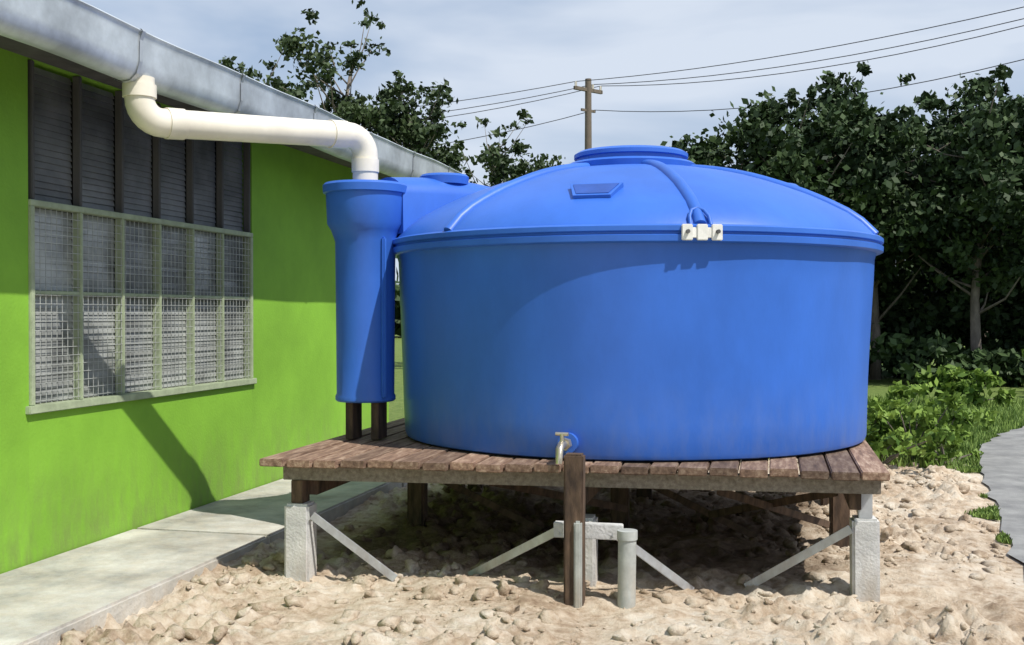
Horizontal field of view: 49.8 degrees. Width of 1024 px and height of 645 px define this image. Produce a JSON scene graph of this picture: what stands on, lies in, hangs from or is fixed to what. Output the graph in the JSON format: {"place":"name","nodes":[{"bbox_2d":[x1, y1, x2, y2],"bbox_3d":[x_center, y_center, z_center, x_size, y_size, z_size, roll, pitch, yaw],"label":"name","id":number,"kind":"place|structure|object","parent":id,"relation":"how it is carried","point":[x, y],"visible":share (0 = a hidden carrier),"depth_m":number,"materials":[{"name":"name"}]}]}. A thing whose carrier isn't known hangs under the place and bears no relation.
{"place":"outdoors","nodes":[
{"label":"outdoors","id":0,"kind":"place"},
{"bbox_2d":[57,436,1023,644],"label":"dirt ground","id":1,"kind":"structure","parent":0,"point":[714,563],"depth_m":5.94,"materials":[{"name":"sand"},{"name":"stones"}]},
{"bbox_2d":[0,479,406,644],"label":"concrete walkway","id":2,"kind":"structure","parent":1,"relation":"on","point":[120,578],"depth_m":6.21,"materials":[{"name":"grey concrete"}]},
{"bbox_2d":[0,48,29,573],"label":"wall front","id":3,"kind":"structure","parent":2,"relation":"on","point":[14,428],"depth_m":6.04,"materials":[{"name":"green paint"}]},
{"bbox_2d":[28,58,173,107],"bbox_3d":[-2.462,-1.525,7.479,0.160,0.080,2.710,0,1,13],"label":"wall above window","id":4,"kind":"structure","parent":3,"relation":"attached to","point":[68,74],"depth_m":6.66,"materials":[{"name":"green paint"}]},
{"bbox_2d":[28,199,252,236],"bbox_3d":[-2.404,-0.683,7.473,0.070,0.035,2.710,0,1,13],"label":"frame head","id":5,"kind":"object","parent":3,"relation":"attached to","point":[85,211],"visible":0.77,"depth_m":7.10},
{"bbox_2d":[28,60,34,198],"bbox_3d":[-2.707,-1.081,6.190,0.050,0.777,0.028,0,1,13],"label":"mullion","id":6,"kind":"object","parent":5,"relation":"on","point":[31,166],"visible":0.73,"depth_m":6.18},
{"bbox_2d":[72,76,81,206],"bbox_3d":[-2.606,-1.084,6.616,0.050,0.777,0.028,0,1,13],"label":"mullion","id":7,"kind":"object","parent":5,"relation":"on","point":[77,133],"visible":0.89,"depth_m":6.60},
{"bbox_2d":[115,91,123,212],"bbox_3d":[-2.505,-1.088,7.043,0.050,0.777,0.028,0,1,13],"label":"mullion","id":8,"kind":"object","parent":5,"relation":"on","point":[119,153],"visible":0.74,"depth_m":7.03},
{"bbox_2d":[34,67,242,230],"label":"louvres","id":9,"kind":"object","parent":5,"relation":"on","point":[137,156],"visible":0.79,"depth_m":7.01,"materials":[{"name":"grey glass"}]},
{"bbox_2d":[153,103,160,218],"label":"mullion","id":10,"kind":"object","parent":5,"relation":"on","point":[156,177],"visible":0.69,"depth_m":7.46},
{"bbox_2d":[186,139,193,223],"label":"mullion","id":11,"kind":"object","parent":5,"relation":"on","point":[190,181],"visible":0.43,"depth_m":7.88},
{"bbox_2d":[216,141,223,227],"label":"mullion","id":12,"kind":"object","parent":5,"relation":"on","point":[219,184],"visible":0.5,"depth_m":8.31},
{"bbox_2d":[243,142,249,231],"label":"mullion","id":13,"kind":"object","parent":5,"relation":"on","point":[246,181],"visible":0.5,"depth_m":8.74},
{"bbox_2d":[0,35,390,178],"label":"soffit lining","id":14,"kind":"object","parent":3,"relation":"attached to","point":[26,50],"depth_m":6.54,"materials":[{"name":"paint"}]},
{"bbox_2d":[29,384,251,563],"bbox_3d":[-2.462,0.956,7.501,0.160,0.957,2.710,0,1,13],"label":"wall below window","id":15,"kind":"structure","parent":2,"relation":"on","point":[99,472],"depth_m":7.14,"materials":[{"name":"green paint"}]},
{"bbox_2d":[25,378,256,414],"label":"frame sill","id":16,"kind":"structure","parent":15,"relation":"on","point":[37,408],"depth_m":7.09,"materials":[{"name":"paint"}]},
{"bbox_2d":[28,205,34,405],"bbox_3d":[-2.711,-0.094,6.179,0.070,1.118,0.039,0,1,13],"label":"frame","id":17,"kind":"object","parent":16,"relation":"on","point":[31,254],"visible":0.6,"depth_m":6.16,"materials":[{"name":"paint"}]},
{"bbox_2d":[73,213,82,398],"bbox_3d":[-2.606,-0.098,6.625,0.060,1.118,0.024,0,1,13],"label":"mullion","id":18,"kind":"object","parent":16,"relation":"on","point":[77,300],"visible":0.85,"depth_m":6.61,"materials":[{"name":"paint"}]},
{"bbox_2d":[35,290,248,299],"bbox_3d":[-2.404,-0.181,7.477,0.045,0.022,2.628,0,1,13],"label":"transom","id":19,"kind":"object","parent":18,"relation":"attached to","point":[41,292],"visible":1,"depth_m":7.14,"materials":[{"name":"paint"}]},
{"bbox_2d":[115,219,124,393],"bbox_3d":[-2.505,-0.102,7.051,0.060,1.118,0.024,0,1,13],"label":"mullion","id":20,"kind":"object","parent":16,"relation":"on","point":[121,232],"visible":0.92,"depth_m":7.04,"materials":[{"name":"paint"}]},
{"bbox_2d":[35,208,243,402],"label":"glass louvres","id":21,"kind":"object","parent":16,"relation":"on","point":[94,284],"visible":0.67,"depth_m":7.19,"materials":[{"name":"glass"}]},
{"bbox_2d":[35,208,249,403],"bbox_3d":[-2.383,-0.105,7.473,0.008,1.110,2.630,0,1,13],"label":"window grille","id":22,"kind":"object","parent":16,"relation":"on","point":[147,312],"depth_m":7.28,"materials":[{"name":"grey metal"}]},
{"bbox_2d":[152,224,161,389],"bbox_3d":[-2.404,-0.105,7.478,0.060,1.118,0.024,0,1,13],"label":"mullion","id":23,"kind":"object","parent":16,"relation":"on","point":[159,302],"visible":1,"depth_m":7.47,"materials":[{"name":"paint"}]},
{"bbox_2d":[186,229,194,384],"bbox_3d":[-2.303,-0.109,7.904,0.060,1.118,0.024,0,1,13],"label":"mullion","id":24,"kind":"object","parent":16,"relation":"on","point":[190,358],"visible":0.89,"depth_m":7.89,"materials":[{"name":"paint"}]},
{"bbox_2d":[216,233,224,381],"bbox_3d":[-2.202,-0.113,8.331,0.060,1.118,0.024,0,1,13],"label":"mullion","id":25,"kind":"object","parent":16,"relation":"on","point":[221,367],"visible":0.84,"depth_m":8.32,"materials":[{"name":"paint"}]},
{"bbox_2d":[243,237,252,377],"bbox_3d":[-2.097,-0.117,8.777,0.070,1.118,0.039,0,1,13],"label":"frame","id":26,"kind":"object","parent":16,"relation":"on","point":[249,244],"visible":0.85,"depth_m":8.76,"materials":[{"name":"paint"}]},
{"bbox_2d":[233,142,388,488],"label":"wall front","id":27,"kind":"structure","parent":2,"relation":"on","point":[295,404],"depth_m":9.52,"materials":[{"name":"green paint"}]},
{"bbox_2d":[61,455,1023,644],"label":"soil clods","id":28,"kind":"object","parent":1,"relation":"on","point":[394,623],"visible":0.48,"depth_m":6.23,"materials":[{"name":"dry soil"},{"name":"stones"}]},
{"bbox_2d":[259,418,889,607],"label":"timber tank platform","id":29,"kind":"structure","parent":1,"relation":"on","point":[842,483],"depth_m":5.96,"materials":[{"name":"brown wood"}]},
{"bbox_2d":[323,172,468,439],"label":"first flush filter column","id":30,"kind":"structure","parent":29,"relation":"on","point":[364,216],"depth_m":6.83,"materials":[{"name":"blue plastic"}]},
{"bbox_2d":[122,75,378,179],"bbox_3d":[-1.482,-1.099,6.509,1.641,0.485,0.179,0,1,-41],"label":"rainwater downpipe","id":31,"kind":"object","parent":30,"relation":"attached to","point":[146,114],"visible":0.97,"depth_m":6.38,"materials":[{"name":"white plastic"}]},
{"bbox_2d":[381,237,386,397],"bbox_3d":[-0.795,-0.030,6.852,0.030,1.000,0.030,0,1,-42],"label":"column seam","id":32,"kind":"object","parent":30,"relation":"attached to","point":[383,330],"depth_m":6.84,"materials":[{"name":"blue plastic"}]},
{"bbox_2d":[393,145,883,463],"bbox_3d":[0.781,-0.207,7.321,3.204,1.883,3.312,0,1,13],"label":"water tank","id":33,"kind":"object","parent":29,"relation":"on","point":[636,303],"visible":1,"depth_m":6.01,"materials":[{"name":"blue plastic"}]},
{"bbox_2d":[381,177,488,235],"bbox_3d":[-0.451,-0.759,7.365,0.903,0.390,0.420,0,1,-38],"label":"connecting hood","id":34,"kind":"object","parent":33,"relation":"attached to","point":[421,197],"visible":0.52,"depth_m":7.05,"materials":[{"name":"blue plastic"}]},
{"bbox_2d":[617,528,637,608],"bbox_3d":[0.583,1.302,5.587,0.103,0.500,0.103,0,1,13],"label":"grey ground pipe","id":35,"kind":"object","parent":1,"relation":"on","point":[627,538],"visible":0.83,"depth_m":5.55,"materials":[{"name":"grey plastic"}]},
{"bbox_2d":[865,410,954,464],"bbox_3d":[3.514,1.155,10.628,0.840,0.668,1.691,0,1,-36],"label":"bush","id":36,"kind":"object","parent":1,"relation":"on","point":[899,441],"visible":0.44,"depth_m":10.55,"materials":[{"name":"green plant"}]},
{"bbox_2d":[872,389,967,461],"bbox_3d":[4.105,1.071,11.177,0.967,0.824,0.966,0,1,13],"label":"bush","id":37,"kind":"object","parent":1,"relation":"on","point":[926,416],"visible":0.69,"depth_m":11.04,"materials":[{"name":"green plant"}]},
{"bbox_2d":[919,422,983,465],"bbox_3d":[4.324,1.232,10.838,0.639,0.507,0.582,0,1,13],"label":"bush","id":38,"kind":"object","parent":1,"relation":"on","point":[930,448],"visible":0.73,"depth_m":10.81,"materials":[{"name":"green plant"}]},
{"bbox_2d":[947,464,1012,544],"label":"grass verge","id":39,"kind":"object","parent":1,"relation":"on","point":[990,512],"depth_m":8.17,"materials":[{"name":"green plant"}]},
{"bbox_2d":[81,0,1023,283],"label":"sky","id":40,"kind":"structure","parent":0,"point":[483,48],"materials":[{"name":"white"}]},
{"bbox_2d":[306,335,1023,632],"bbox_3d":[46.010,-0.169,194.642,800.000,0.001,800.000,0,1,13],"label":"grass field","id":41,"kind":"structure","parent":0,"point":[876,387],"depth_m":22.04,"materials":[{"name":"plant"}]},
{"bbox_2d":[218,33,310,99],"bbox_3d":[-7.225,-3.423,31.449,4.829,9.570,4.953,0,1,13],"label":"tall tree","id":42,"kind":"object","parent":41,"relation":"on","point":[228,62],"visible":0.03,"depth_m":30.94,"materials":[{"name":"green plant"}]},
{"bbox_2d":[266,0,431,151],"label":"tall tree","id":43,"kind":"object","parent":41,"relation":"on","point":[347,107],"visible":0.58,"depth_m":29.43,"materials":[{"name":"green plant"}]},
{"bbox_2d":[372,70,471,172],"bbox_3d":[-2.775,-2.785,30.121,3.711,8.319,3.652,0,1,13],"label":"tall tree","id":44,"kind":"object","parent":41,"relation":"on","point":[436,129],"visible":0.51,"depth_m":29.59,"materials":[{"name":"green plant"}]},
{"bbox_2d":[450,108,564,186],"bbox_3d":[-0.321,-2.282,30.020,3.620,7.302,3.832,0,1,-39],"label":"tree","id":45,"kind":"object","parent":41,"relation":"on","point":[494,160],"visible":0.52,"depth_m":29.38,"materials":[{"name":"green plant"}]},
{"bbox_2d":[573,78,602,149],"bbox_3d":[2.413,-3.205,34.957,0.290,9.000,1.201,0,1,43],"label":"utility pole","id":46,"kind":"object","parent":41,"relation":"on","point":[588,110],"visible":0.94,"depth_m":34.84,"materials":[{"name":"brown wood"}]},
{"bbox_2d":[410,7,1023,145],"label":"power lines","id":47,"kind":"object","parent":46,"relation":"attached to","point":[750,70],"visible":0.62,"depth_m":31.13,"materials":[{"name":"metal"}]},
{"bbox_2d":[395,259,1000,341],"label":"distant treeline","id":48,"kind":"object","parent":41,"relation":"on","point":[397,313],"visible":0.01,"depth_m":67.12,"materials":[{"name":"green plant"}]},
{"bbox_2d":[660,132,813,177],"bbox_3d":[4.950,-1.628,26.086,4.706,6.069,4.321,0,1,-21],"label":"broadleaf tree","id":49,"kind":"object","parent":41,"relation":"on","point":[701,153],"visible":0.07,"depth_m":25.37,"materials":[{"name":"green plant"}]},
{"bbox_2d":[693,84,913,220],"bbox_3d":[6.436,-1.884,24.670,4.678,6.611,5.135,0,1,13],"label":"broadleaf tree","id":50,"kind":"object","parent":41,"relation":"on","point":[821,136],"visible":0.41,"depth_m":23.52,"materials":[{"name":"green plant"}]},
{"bbox_2d":[745,84,914,273],"bbox_3d":[8.131,-2.371,28.483,5.345,7.518,4.953,0,1,-6],"label":"broadleaf tree","id":51,"kind":"object","parent":41,"relation":"on","point":[792,90],"visible":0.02,"depth_m":28.19,"materials":[{"name":"green plant"}]},
{"bbox_2d":[867,413,871,420],"bbox_3d":[2.968,1.065,11.573,1.498,0.832,1.652,0,1,13],"label":"bush","id":52,"kind":"object","parent":41,"relation":"on","point":[869,417],"visible":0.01,"depth_m":11.06,"materials":[{"name":"green plant"}]},
{"bbox_2d":[781,60,971,379],"bbox_3d":[8.264,-2.280,25.849,4.505,7.370,5.354,0,1,13],"label":"broadleaf tree","id":53,"kind":"object","parent":41,"relation":"on","point":[871,118],"visible":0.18,"depth_m":24.95,"materials":[{"name":"green plant"}]},
{"bbox_2d":[768,393,1023,468],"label":"grass","id":54,"kind":"structure","parent":41,"relation":"on","point":[1013,419],"depth_m":13.85,"materials":[{"name":"green plant"}]},
{"bbox_2d":[867,378,939,437],"bbox_3d":[3.989,1.030,12.262,1.288,0.886,1.202,0,1,-21],"label":"bush","id":55,"kind":"object","parent":41,"relation":"on","point":[898,390],"visible":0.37,"depth_m":12.22,"materials":[{"name":"green plant"}]},
{"bbox_2d":[878,398,999,448],"bbox_3d":[4.516,1.153,11.889,0.937,0.645,1.155,0,1,-16],"label":"bush","id":56,"kind":"object","parent":41,"relation":"on","point":[987,419],"visible":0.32,"depth_m":11.81,"materials":[{"name":"green plant"}]},
{"bbox_2d":[860,63,1023,369],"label":"broadleaf tree","id":57,"kind":"object","parent":41,"relation":"on","point":[987,173],"visible":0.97,"depth_m":23.28,"materials":[{"name":"green plant"}]},
{"bbox_2d":[868,253,1023,388],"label":"shrub thicket","id":58,"kind":"object","parent":41,"relation":"on","point":[914,338],"visible":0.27,"depth_m":25.41,"materials":[{"name":"green plant"}]},
{"bbox_2d":[917,405,988,441],"bbox_3d":[5.163,1.208,13.025,0.683,0.516,0.813,0,1,45],"label":"bush","id":59,"kind":"object","parent":41,"relation":"on","point":[965,434],"visible":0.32,"depth_m":12.87,"materials":[{"name":"green plant"}]},
{"bbox_2d":[897,73,1022,336],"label":"broadleaf tree","id":60,"kind":"object","parent":41,"relation":"on","point":[982,86],"visible":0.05,"depth_m":28.01,"materials":[{"name":"green plant"}]},
{"bbox_2d":[915,364,1016,406],"bbox_3d":[7.342,1.044,17.778,1.135,0.767,1.359,0,1,-25],"label":"bush","id":61,"kind":"object","parent":41,"relation":"on","point":[958,379],"visible":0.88,"depth_m":17.58,"materials":[{"name":"green plant"}]},
{"bbox_2d":[929,83,1023,312],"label":"broadleaf tree","id":62,"kind":"object","parent":41,"relation":"on","point":[1005,91],"visible":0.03,"depth_m":24.82,"materials":[{"name":"green plant"}]},
{"bbox_2d":[979,426,1023,562],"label":"road","id":63,"kind":"structure","parent":0,"point":[1002,462],"depth_m":9.90,"materials":[{"name":"grey asphalt"}]},
{"bbox_3d":[-6.152,-1.993,5.170,7.640,0.843,15.865,0,1,13],"label":"roof sheet","id":64,"kind":"object","parent":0,"visible":0},
{"bbox_2d":[34,73,215,403],"bbox_3d":[-2.969,-0.466,7.608,0.020,2.600,4.000,0,1,13],"label":"dark interior","id":65,"kind":"object","parent":64,"relation":"attached to","point":[71,124],"depth_m":7.97,"materials":[{"name":"black"}]},
{"bbox_2d":[0,0,462,176],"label":"gutter","id":66,"kind":"object","parent":64,"relation":"attached to","point":[83,33],"visible":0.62,"depth_m":6.10,"materials":[{"name":"metal"}]},
{"bbox_2d":[114,29,145,82],"bbox_3d":[-2.055,-1.429,5.920,0.190,0.280,0.030,0,1,13],"label":"gutter strap","id":67,"kind":"object","parent":66,"relation":"attached to","point":[136,75],"visible":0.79,"depth_m":5.91,"materials":[{"name":"metal"}]},
{"bbox_2d":[235,73,245,113],"bbox_3d":[-1.791,-1.446,7.039,0.190,0.280,0.030,0,1,13],"label":"gutter strap","id":68,"kind":"object","parent":66,"relation":"attached to","point":[241,101],"visible":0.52,"depth_m":7.02,"materials":[{"name":"metal"}]}
]}

